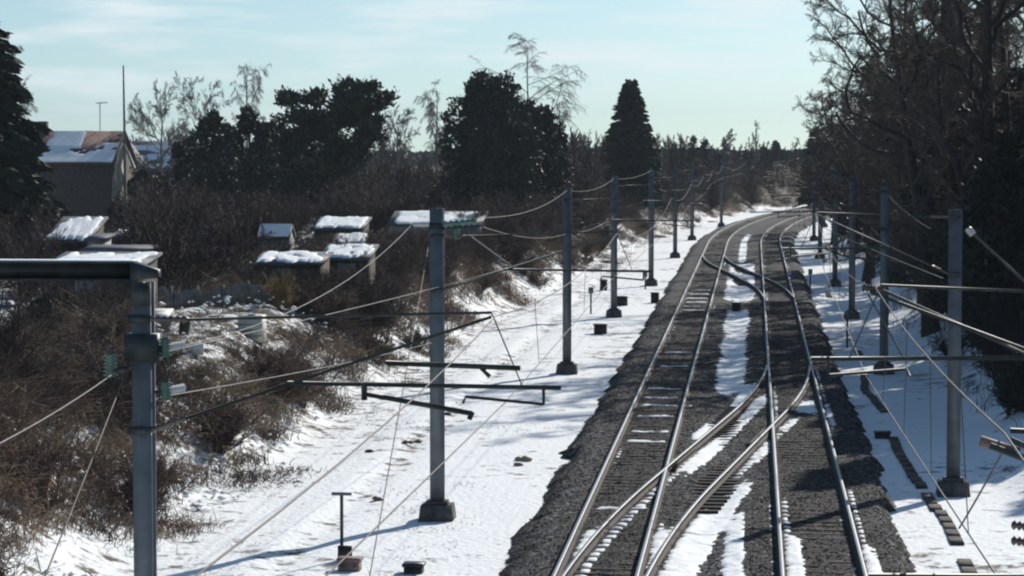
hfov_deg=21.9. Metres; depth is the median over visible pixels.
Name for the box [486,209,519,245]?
shrub
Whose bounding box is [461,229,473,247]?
shrub
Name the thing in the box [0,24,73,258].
conifer tree
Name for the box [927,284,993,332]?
shrub
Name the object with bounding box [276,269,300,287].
shrub
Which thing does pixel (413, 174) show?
shrub
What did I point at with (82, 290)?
shrub
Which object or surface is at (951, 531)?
cable trough
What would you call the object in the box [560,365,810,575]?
crossover track
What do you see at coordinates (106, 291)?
shrub
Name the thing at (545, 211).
shrub
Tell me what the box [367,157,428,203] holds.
shrub
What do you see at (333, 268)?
shrub
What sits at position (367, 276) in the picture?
shrub
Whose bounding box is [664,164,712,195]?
shrub
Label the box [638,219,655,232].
bush
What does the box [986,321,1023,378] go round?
shrub
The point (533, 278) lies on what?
bush
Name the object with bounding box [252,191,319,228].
shrub
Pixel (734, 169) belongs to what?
shrub
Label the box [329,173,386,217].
shrub
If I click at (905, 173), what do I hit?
bare tree
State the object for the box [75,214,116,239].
shrub
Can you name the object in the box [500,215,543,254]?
shrub
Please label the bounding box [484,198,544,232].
shrub
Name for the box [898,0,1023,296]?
bare tree
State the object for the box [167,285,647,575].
grass
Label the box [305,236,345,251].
shrub
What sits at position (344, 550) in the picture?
marker post
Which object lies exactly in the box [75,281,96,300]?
door
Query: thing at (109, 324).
bush
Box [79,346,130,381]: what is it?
bush
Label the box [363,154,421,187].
shrub
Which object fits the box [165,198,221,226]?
shrub
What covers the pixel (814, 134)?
bare tree
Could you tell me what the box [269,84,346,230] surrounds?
pine tree
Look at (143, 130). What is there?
bare tree
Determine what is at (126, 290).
shrub
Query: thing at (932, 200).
evergreen tree
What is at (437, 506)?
catenary mast
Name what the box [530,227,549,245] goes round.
bush
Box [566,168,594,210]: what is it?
shrub
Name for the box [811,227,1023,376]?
catenary mast
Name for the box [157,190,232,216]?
shrub
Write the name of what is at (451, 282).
bush
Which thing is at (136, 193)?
shrub
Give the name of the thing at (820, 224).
catenary mast
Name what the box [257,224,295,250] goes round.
garden shed
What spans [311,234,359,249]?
shrub
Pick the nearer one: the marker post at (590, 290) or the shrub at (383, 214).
the marker post at (590, 290)
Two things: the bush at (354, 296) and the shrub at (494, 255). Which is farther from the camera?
the shrub at (494, 255)
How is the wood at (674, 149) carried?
on the ground at (300, 536)
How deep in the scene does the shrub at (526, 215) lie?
160.58 m
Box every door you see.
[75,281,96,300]
[277,269,295,276]
[337,263,355,272]
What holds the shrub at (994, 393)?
on the ground at (300, 536)
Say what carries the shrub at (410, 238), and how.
on the ground at (300, 536)
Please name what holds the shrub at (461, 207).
on the ground at (300, 536)
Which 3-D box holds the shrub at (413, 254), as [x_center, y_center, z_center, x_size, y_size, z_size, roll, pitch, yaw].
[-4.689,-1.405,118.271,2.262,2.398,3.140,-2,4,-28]
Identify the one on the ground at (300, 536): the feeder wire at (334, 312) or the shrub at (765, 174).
the shrub at (765, 174)
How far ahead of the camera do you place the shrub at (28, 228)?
116.93 m
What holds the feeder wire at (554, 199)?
attached to the catenary mast at (566, 365)
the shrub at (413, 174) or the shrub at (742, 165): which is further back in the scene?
the shrub at (742, 165)
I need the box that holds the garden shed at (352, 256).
[323,243,378,284]
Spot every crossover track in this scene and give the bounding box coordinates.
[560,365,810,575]
[702,255,793,299]
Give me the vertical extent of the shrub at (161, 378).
2.690 m
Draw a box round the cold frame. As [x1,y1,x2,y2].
[155,308,173,329]
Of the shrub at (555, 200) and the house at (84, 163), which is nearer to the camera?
the house at (84, 163)
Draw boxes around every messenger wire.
[194,166,741,575]
[774,167,1023,532]
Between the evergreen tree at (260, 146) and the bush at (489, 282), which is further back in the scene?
the evergreen tree at (260, 146)
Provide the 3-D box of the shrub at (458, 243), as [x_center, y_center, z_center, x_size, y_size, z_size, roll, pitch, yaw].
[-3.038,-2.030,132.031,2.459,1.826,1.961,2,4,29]
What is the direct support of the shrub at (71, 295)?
on the ground at (300, 536)
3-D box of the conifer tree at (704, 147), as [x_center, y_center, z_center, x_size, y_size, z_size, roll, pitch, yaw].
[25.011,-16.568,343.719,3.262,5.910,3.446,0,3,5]
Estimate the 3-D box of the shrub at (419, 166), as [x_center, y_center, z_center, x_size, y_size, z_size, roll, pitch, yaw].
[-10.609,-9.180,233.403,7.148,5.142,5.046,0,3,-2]
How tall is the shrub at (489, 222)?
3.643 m
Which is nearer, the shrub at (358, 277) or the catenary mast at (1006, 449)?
the catenary mast at (1006, 449)
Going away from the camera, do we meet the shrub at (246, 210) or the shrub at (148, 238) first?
the shrub at (148, 238)
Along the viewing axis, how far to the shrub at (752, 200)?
319.74 m
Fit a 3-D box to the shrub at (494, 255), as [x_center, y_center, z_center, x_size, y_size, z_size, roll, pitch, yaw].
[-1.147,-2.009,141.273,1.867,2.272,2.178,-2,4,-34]
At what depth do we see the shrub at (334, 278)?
101.05 m
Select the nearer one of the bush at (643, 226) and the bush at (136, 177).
the bush at (136, 177)
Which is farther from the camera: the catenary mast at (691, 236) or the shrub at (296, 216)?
the catenary mast at (691, 236)
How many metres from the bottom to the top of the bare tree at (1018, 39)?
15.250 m
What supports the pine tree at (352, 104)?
on the ground at (300, 536)
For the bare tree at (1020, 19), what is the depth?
128.28 m
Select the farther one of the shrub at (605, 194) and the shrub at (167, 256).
the shrub at (605, 194)
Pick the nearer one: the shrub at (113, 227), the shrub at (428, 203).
the shrub at (113, 227)
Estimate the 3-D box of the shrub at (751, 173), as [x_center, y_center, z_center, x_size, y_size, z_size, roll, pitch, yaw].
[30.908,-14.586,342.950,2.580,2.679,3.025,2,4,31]
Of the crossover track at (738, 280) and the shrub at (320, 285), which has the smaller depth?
the shrub at (320, 285)
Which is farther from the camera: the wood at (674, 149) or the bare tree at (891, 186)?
the wood at (674, 149)
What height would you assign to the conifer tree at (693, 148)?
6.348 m
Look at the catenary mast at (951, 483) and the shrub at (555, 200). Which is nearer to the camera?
the catenary mast at (951, 483)
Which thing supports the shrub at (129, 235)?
on the ground at (300, 536)
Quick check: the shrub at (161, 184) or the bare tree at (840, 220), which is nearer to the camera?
the shrub at (161, 184)
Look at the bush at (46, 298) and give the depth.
75.42 m
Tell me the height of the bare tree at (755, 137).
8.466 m
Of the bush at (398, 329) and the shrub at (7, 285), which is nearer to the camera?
the shrub at (7, 285)
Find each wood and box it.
[130,123,606,188]
[244,147,804,166]
[564,128,820,193]
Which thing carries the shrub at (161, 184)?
on the ground at (300, 536)
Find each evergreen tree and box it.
[127,179,130,192]
[167,141,197,192]
[180,108,248,204]
[220,104,284,203]
[246,112,306,228]
[293,130,365,231]
[424,68,549,210]
[521,99,588,229]
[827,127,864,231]
[856,126,903,251]
[889,162,948,284]
[897,98,1002,313]
[940,128,1023,349]
[994,63,1023,127]
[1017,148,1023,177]
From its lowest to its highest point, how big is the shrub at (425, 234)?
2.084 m
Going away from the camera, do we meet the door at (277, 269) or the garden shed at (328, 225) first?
the door at (277, 269)
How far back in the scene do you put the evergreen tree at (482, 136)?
181.32 m
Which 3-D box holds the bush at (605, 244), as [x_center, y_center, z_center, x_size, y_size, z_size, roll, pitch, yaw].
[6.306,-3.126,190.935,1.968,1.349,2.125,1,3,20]
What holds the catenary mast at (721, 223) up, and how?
on the ground at (300, 536)
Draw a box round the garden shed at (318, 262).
[251,250,333,280]
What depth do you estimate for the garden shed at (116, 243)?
109.98 m
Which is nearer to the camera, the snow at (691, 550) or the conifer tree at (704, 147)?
the snow at (691, 550)
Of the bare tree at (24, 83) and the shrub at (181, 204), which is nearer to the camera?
the shrub at (181, 204)
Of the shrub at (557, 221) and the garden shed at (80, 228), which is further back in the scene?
the shrub at (557, 221)
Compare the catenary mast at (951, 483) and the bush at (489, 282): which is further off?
the bush at (489, 282)
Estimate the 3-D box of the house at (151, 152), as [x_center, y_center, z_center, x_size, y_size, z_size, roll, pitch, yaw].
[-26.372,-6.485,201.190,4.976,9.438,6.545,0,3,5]
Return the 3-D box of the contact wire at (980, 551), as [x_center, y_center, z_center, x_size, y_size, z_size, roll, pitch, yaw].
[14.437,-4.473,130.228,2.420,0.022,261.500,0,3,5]
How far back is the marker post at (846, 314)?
107.41 m
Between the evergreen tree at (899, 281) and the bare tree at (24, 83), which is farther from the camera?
the evergreen tree at (899, 281)
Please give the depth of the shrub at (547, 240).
172.76 m
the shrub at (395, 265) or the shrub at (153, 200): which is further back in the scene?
the shrub at (153, 200)
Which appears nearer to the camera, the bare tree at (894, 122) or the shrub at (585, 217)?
the bare tree at (894, 122)
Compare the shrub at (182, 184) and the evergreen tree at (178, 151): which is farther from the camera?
the evergreen tree at (178, 151)
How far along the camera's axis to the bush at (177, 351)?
71.84 m
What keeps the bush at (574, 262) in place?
on the ground at (300, 536)
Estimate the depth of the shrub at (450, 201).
165.61 m
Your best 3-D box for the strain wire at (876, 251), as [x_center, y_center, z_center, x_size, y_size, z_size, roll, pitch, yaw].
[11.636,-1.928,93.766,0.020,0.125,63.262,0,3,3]
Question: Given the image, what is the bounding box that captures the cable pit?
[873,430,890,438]
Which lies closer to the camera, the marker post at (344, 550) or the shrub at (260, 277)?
the marker post at (344, 550)
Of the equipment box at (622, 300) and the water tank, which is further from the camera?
the equipment box at (622, 300)
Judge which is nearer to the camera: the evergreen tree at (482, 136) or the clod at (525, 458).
the clod at (525, 458)
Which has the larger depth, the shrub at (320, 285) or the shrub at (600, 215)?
the shrub at (600, 215)
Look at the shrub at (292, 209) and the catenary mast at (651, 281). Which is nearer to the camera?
the shrub at (292, 209)
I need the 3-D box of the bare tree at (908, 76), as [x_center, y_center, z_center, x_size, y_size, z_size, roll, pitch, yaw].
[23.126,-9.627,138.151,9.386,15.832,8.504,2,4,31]
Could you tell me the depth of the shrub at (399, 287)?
105.29 m
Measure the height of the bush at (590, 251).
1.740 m
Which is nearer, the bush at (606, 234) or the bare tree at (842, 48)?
the bare tree at (842, 48)
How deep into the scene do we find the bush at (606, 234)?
197.89 m
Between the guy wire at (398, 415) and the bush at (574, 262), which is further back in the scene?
the bush at (574, 262)
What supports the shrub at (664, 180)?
on the ground at (300, 536)
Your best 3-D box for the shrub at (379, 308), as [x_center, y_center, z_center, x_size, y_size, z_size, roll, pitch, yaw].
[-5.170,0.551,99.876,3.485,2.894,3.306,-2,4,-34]
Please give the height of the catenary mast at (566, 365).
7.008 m
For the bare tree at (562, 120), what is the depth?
221.78 m
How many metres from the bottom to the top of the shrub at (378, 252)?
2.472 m
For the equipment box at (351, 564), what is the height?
0.350 m
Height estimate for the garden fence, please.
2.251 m
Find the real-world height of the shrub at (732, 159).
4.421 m
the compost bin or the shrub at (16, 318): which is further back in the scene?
the compost bin
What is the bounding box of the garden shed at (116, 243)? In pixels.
[114,229,137,244]
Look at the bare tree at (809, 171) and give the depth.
203.06 m
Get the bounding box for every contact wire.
[325,173,741,575]
[773,172,995,572]
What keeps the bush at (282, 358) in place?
on the ground at (300, 536)
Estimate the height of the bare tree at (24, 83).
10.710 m
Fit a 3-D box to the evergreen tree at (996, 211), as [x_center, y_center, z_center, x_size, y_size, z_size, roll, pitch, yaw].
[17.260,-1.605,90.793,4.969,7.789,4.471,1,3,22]
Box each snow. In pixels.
[573,234,882,575]
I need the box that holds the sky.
[0,0,1023,154]
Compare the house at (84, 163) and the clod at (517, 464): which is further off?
the house at (84, 163)
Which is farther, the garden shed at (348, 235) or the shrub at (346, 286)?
the garden shed at (348, 235)
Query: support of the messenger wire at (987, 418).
hanging from the catenary mast at (970, 231)
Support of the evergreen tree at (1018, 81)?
on the ground at (300, 536)
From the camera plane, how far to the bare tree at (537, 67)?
214.32 m
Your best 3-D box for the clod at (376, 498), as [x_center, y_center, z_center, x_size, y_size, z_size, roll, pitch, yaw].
[-3.164,4.912,61.662,0.283,0.147,0.288,-2,4,-33]
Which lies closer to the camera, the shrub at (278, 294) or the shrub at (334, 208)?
the shrub at (278, 294)
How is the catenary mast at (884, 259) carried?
on the ground at (300, 536)
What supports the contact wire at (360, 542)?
hanging from the messenger wire at (277, 513)
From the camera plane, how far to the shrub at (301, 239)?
134.67 m
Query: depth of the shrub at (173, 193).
134.97 m
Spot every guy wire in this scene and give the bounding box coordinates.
[44,363,128,575]
[369,237,429,575]
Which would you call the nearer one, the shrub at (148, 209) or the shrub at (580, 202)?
the shrub at (148, 209)
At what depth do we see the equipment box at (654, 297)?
137.43 m
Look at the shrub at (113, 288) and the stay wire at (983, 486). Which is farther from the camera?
the shrub at (113, 288)
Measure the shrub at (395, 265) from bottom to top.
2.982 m
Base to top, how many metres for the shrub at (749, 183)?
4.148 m
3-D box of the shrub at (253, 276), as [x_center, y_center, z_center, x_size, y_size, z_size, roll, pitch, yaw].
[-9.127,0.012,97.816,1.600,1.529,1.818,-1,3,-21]
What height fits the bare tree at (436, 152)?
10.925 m
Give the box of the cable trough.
[825,291,977,572]
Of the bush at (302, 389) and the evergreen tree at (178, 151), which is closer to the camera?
the bush at (302, 389)
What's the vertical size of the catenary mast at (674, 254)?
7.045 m
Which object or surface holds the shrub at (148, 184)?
on the ground at (300, 536)
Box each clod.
[372,496,382,500]
[402,440,413,443]
[513,462,522,465]
[514,455,532,461]
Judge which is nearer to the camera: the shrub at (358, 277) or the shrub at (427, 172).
the shrub at (358, 277)
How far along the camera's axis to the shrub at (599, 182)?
195.40 m
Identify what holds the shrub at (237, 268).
on the ground at (300, 536)
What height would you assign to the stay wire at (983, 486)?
0.856 m
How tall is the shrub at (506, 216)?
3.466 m
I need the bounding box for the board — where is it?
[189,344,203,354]
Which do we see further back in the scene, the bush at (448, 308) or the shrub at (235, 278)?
the bush at (448, 308)
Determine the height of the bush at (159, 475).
1.653 m
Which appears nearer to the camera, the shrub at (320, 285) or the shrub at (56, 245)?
the shrub at (320, 285)
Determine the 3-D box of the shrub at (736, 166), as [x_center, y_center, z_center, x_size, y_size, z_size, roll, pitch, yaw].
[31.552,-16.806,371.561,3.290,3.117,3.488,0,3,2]
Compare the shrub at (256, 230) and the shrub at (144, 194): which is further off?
the shrub at (144, 194)
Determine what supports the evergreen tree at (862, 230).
on the ground at (300, 536)
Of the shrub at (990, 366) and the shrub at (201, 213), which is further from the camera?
the shrub at (201, 213)
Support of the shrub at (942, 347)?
on the ground at (300, 536)
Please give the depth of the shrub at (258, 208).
126.44 m
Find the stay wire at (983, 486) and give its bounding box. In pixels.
[958,453,1001,528]
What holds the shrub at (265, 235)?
on the ground at (300, 536)
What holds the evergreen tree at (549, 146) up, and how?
on the ground at (300, 536)
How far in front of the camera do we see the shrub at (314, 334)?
90.12 m
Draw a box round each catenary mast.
[0,259,560,575]
[413,208,652,521]
[556,188,691,374]
[605,176,707,317]
[644,170,715,285]
[670,164,722,257]
[687,161,731,239]
[717,159,750,226]
[763,165,824,258]
[766,170,841,286]
[768,176,859,318]
[771,161,817,240]
[772,187,894,374]
[782,209,970,496]
[786,159,827,226]
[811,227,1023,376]
[868,428,1023,575]
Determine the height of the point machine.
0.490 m
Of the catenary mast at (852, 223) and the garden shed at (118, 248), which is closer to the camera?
the garden shed at (118, 248)
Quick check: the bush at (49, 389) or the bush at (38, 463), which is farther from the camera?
the bush at (49, 389)
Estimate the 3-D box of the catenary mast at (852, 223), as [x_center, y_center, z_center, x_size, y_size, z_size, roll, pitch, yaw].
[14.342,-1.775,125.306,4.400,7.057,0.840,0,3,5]
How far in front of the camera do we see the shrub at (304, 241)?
128.15 m
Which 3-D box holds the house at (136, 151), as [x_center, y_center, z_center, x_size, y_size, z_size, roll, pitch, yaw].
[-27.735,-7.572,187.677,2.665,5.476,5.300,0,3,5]
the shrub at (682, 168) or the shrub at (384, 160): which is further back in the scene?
the shrub at (682, 168)
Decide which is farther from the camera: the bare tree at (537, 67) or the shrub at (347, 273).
the bare tree at (537, 67)
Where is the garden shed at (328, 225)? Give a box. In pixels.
[310,216,371,241]
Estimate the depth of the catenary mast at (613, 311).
125.98 m
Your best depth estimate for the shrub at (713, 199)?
293.73 m
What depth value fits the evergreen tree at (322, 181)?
178.87 m
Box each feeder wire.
[0,223,412,443]
[169,249,564,350]
[171,278,591,394]
[482,169,652,217]
[484,216,613,237]
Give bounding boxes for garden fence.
[157,281,345,328]
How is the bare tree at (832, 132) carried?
on the ground at (300, 536)
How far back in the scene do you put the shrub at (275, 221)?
120.02 m
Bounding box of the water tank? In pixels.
[237,313,265,342]
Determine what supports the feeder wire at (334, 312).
attached to the catenary mast at (437, 506)
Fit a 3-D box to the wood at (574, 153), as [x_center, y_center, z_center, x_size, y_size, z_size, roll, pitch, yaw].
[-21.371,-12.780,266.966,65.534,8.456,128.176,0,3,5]
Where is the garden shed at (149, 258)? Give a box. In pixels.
[43,251,162,307]
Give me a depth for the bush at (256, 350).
81.65 m
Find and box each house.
[34,102,137,231]
[131,143,146,174]
[132,141,203,189]
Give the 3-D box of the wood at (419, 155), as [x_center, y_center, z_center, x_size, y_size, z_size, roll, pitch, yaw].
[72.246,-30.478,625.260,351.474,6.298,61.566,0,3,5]
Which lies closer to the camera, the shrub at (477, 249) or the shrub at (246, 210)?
the shrub at (246, 210)
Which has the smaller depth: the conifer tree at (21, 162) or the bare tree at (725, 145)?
the conifer tree at (21, 162)
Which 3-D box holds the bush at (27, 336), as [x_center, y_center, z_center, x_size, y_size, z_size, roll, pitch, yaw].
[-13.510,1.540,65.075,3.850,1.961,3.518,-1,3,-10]
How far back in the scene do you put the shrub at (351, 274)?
100.50 m
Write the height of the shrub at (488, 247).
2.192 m
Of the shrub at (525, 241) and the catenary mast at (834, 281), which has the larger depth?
the catenary mast at (834, 281)
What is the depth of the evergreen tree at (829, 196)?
220.79 m
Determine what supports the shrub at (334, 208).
on the ground at (300, 536)
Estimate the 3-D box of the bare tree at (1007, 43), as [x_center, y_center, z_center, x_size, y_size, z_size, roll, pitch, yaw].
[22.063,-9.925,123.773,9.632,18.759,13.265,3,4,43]
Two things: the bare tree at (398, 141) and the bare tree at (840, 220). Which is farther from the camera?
the bare tree at (398, 141)
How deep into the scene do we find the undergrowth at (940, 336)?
108.26 m
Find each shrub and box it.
[0,192,61,258]
[0,217,77,294]
[0,246,61,304]
[0,280,72,369]
[1,280,62,315]
[4,219,79,287]
[24,281,68,317]
[28,214,60,255]
[33,281,115,315]
[55,328,194,431]
[57,281,123,311]
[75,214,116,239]
[80,281,123,316]
[83,281,130,312]
[85,281,156,313]
[104,178,207,268]
[104,218,137,243]
[108,192,201,278]
[115,176,191,216]
[116,176,208,221]
[118,193,234,286]
[118,200,266,290]
[124,177,209,223]
[128,182,179,216]
[131,177,174,203]
[133,191,276,275]
[136,176,230,207]
[141,177,214,202]
[150,183,204,218]
[152,193,224,278]
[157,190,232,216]
[159,192,273,278]
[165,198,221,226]
[174,193,317,273]
[203,192,303,238]
[207,192,311,232]
[210,192,292,245]
[220,246,261,279]
[220,269,246,286]
[222,193,300,250]
[244,267,274,284]
[247,267,276,283]
[248,269,284,288]
[250,191,311,241]
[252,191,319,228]
[260,180,330,223]
[261,269,299,313]
[273,345,295,366]
[274,190,326,239]
[276,267,306,282]
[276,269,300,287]
[289,269,364,314]
[294,233,321,248]
[297,233,310,245]
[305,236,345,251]
[305,327,320,345]
[306,270,392,313]
[310,270,353,290]
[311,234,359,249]
[312,174,385,231]
[315,180,361,222]
[323,269,343,284]
[325,265,371,324]
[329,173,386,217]
[329,265,342,281]
[330,264,426,334]
[331,267,359,287]
[333,268,400,306]
[339,173,428,236]
[340,152,425,206]
[358,145,426,200]
[362,172,434,220]
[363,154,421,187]
[363,266,419,307]
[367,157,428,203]
[367,231,415,278]
[369,232,420,285]
[374,156,426,183]
[383,158,434,208]
[385,229,429,275]
[393,230,423,246]
[395,176,450,210]
[403,231,427,257]
[412,231,449,264]
[413,240,464,287]
[416,162,445,185]
[417,176,450,206]
[420,163,453,207]
[428,233,451,250]
[429,233,473,261]
[433,190,489,210]
[435,198,462,210]
[448,231,473,254]
[453,192,505,240]
[460,190,523,238]
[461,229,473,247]
[462,231,486,260]
[475,229,511,269]
[476,231,500,262]
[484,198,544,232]
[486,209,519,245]
[496,190,545,233]
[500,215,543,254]
[501,215,538,263]
[520,189,581,227]
[520,190,553,232]
[529,191,562,243]
[537,191,574,222]
[541,163,594,213]
[542,219,562,245]
[547,152,607,211]
[552,210,578,246]
[557,182,618,214]
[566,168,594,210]
[572,170,631,227]
[572,196,603,231]
[585,197,610,227]
[597,179,623,208]
[603,179,643,207]
[609,202,636,225]
[655,164,669,197]
[659,173,672,194]
[660,171,703,207]
[662,157,696,177]
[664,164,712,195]
[693,155,735,186]
[699,170,732,206]
[700,170,733,210]
[724,149,751,167]
[724,161,742,178]
[725,156,753,174]
[726,159,742,174]
[733,171,760,195]
[741,166,757,178]
[745,188,761,206]
[746,160,781,189]
[777,151,800,173]
[926,329,973,368]
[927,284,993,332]
[964,286,1023,354]
[964,324,1021,383]
[983,362,1018,419]
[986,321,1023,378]
[1003,266,1023,302]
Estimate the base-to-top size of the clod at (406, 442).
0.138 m
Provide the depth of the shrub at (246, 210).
123.19 m
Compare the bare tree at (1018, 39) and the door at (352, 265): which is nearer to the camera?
the door at (352, 265)
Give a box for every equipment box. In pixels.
[336,556,362,571]
[402,561,425,573]
[593,323,607,333]
[599,279,607,290]
[617,296,627,305]
[650,292,659,302]
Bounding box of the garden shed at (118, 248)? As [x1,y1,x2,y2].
[80,244,157,251]
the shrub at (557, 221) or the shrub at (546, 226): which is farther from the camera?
the shrub at (557, 221)
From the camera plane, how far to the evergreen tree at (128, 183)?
175.48 m
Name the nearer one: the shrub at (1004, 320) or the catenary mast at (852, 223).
the shrub at (1004, 320)
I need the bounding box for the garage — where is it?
[386,210,487,240]
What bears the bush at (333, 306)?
on the ground at (300, 536)
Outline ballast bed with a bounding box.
[499,207,916,575]
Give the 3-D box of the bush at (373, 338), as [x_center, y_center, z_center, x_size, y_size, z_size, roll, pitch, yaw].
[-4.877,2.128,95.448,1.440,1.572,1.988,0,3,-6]
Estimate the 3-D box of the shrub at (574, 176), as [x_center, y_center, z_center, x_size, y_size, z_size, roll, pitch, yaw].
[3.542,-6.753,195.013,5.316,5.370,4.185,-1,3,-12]
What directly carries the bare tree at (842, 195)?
on the ground at (300, 536)
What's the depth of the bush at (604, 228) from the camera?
200.25 m
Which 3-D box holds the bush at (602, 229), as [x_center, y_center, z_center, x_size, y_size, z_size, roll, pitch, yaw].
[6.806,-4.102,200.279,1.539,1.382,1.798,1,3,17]
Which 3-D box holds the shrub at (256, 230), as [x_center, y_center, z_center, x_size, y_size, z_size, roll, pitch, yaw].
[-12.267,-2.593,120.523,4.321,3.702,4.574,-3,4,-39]
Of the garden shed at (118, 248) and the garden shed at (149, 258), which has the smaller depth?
the garden shed at (149, 258)
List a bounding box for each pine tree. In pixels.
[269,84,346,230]
[310,74,400,200]
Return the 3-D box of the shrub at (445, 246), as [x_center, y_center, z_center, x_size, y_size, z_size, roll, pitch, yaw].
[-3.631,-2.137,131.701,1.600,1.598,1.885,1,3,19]
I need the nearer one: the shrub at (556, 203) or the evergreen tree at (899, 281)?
the evergreen tree at (899, 281)
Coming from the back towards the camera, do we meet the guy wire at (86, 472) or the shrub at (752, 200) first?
the shrub at (752, 200)
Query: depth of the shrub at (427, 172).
232.28 m
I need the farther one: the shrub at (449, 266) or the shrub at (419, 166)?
the shrub at (419, 166)
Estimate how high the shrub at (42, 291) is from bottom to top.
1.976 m
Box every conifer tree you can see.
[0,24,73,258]
[600,79,669,211]
[684,135,704,178]
[698,139,714,176]
[754,146,769,169]
[768,140,783,169]
[792,126,828,207]
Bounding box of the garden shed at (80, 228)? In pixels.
[44,216,107,254]
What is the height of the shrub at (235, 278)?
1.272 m
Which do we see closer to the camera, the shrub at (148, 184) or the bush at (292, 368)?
the bush at (292, 368)
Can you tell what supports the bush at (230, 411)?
on the ground at (300, 536)
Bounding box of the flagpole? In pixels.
[111,65,135,228]
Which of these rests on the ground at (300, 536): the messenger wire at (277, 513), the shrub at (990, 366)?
the shrub at (990, 366)
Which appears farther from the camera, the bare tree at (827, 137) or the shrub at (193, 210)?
the bare tree at (827, 137)
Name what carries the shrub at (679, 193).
on the ground at (300, 536)
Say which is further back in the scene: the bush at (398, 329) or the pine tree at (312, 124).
the pine tree at (312, 124)
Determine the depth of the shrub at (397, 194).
152.33 m
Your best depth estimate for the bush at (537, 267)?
152.87 m
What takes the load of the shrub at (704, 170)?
on the ground at (300, 536)
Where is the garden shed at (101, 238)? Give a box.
[83,233,115,245]
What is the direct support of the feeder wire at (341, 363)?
attached to the catenary mast at (437, 506)
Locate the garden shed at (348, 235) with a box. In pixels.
[332,232,368,243]
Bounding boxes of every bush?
[0,312,38,362]
[0,431,84,519]
[14,382,54,413]
[21,291,67,329]
[72,312,128,348]
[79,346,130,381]
[93,452,180,513]
[104,169,181,228]
[160,335,188,367]
[184,386,280,442]
[190,404,260,454]
[236,348,343,406]
[242,350,333,406]
[244,343,265,357]
[287,360,332,408]
[297,289,356,325]
[325,286,363,321]
[358,326,395,363]
[360,301,426,337]
[363,228,414,250]
[395,327,450,349]
[429,301,469,324]
[445,277,460,292]
[467,268,500,293]
[492,233,528,258]
[506,248,543,274]
[522,271,554,286]
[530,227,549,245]
[535,263,544,272]
[554,253,590,271]
[572,235,600,256]
[579,254,594,263]
[584,236,610,252]
[589,221,622,239]
[591,227,617,241]
[592,226,610,239]
[635,222,648,231]
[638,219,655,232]
[993,360,1023,412]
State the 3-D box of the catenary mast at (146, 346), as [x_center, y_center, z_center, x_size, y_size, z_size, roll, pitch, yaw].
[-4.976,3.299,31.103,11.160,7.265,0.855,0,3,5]
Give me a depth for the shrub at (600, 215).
203.11 m
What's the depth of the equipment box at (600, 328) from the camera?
115.15 m
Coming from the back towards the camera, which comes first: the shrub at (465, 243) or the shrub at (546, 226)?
the shrub at (546, 226)
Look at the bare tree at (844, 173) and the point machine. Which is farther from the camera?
the bare tree at (844, 173)
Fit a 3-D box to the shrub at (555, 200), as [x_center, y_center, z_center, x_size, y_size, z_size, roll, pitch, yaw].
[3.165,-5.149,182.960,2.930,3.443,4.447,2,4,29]
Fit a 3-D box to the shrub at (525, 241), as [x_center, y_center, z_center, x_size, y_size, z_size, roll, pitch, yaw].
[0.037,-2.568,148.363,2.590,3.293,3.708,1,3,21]
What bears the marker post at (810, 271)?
on the ground at (300, 536)
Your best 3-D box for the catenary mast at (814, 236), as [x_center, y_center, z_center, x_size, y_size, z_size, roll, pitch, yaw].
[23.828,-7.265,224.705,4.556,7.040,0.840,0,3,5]
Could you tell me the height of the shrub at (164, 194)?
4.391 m
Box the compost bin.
[179,316,190,333]
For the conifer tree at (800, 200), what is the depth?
327.14 m
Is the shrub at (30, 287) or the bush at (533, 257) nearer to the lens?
the shrub at (30, 287)
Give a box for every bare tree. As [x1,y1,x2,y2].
[12,45,38,119]
[125,78,194,188]
[158,71,234,170]
[230,62,271,165]
[367,104,420,187]
[413,80,452,179]
[469,32,587,129]
[546,94,579,169]
[707,128,736,176]
[750,120,760,170]
[785,90,867,243]
[787,122,862,244]
[792,0,1023,305]
[794,121,853,190]
[796,104,851,236]
[798,35,919,281]
[800,9,893,253]
[802,0,1018,337]
[806,0,966,282]
[807,84,875,254]
[819,144,903,286]
[831,61,882,176]
[833,88,956,287]
[850,117,920,233]
[855,158,950,304]
[861,0,1023,154]
[865,172,994,312]
[878,0,1023,153]
[887,0,1023,176]
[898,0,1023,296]
[949,0,1023,115]
[961,5,1023,92]
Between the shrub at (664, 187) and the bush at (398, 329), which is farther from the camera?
the shrub at (664, 187)
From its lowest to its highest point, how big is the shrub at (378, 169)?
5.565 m
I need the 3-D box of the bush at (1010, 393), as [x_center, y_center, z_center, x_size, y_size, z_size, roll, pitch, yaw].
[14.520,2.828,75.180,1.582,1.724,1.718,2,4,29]
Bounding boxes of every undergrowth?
[0,167,806,575]
[838,228,1022,427]
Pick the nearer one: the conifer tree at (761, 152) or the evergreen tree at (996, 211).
the evergreen tree at (996, 211)
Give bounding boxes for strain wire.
[468,234,512,266]
[790,210,943,278]
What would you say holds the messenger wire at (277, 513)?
hanging from the catenary mast at (721, 223)
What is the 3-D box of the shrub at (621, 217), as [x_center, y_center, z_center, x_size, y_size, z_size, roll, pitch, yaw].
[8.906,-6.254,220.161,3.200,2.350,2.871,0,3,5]
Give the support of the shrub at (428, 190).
on the ground at (300, 536)
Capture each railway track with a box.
[551,206,816,575]
[752,212,889,575]
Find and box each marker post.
[331,492,351,556]
[588,287,592,313]
[808,269,812,288]
[844,311,849,347]
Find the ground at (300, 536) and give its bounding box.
[0,164,1023,575]
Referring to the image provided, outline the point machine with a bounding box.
[731,302,763,311]

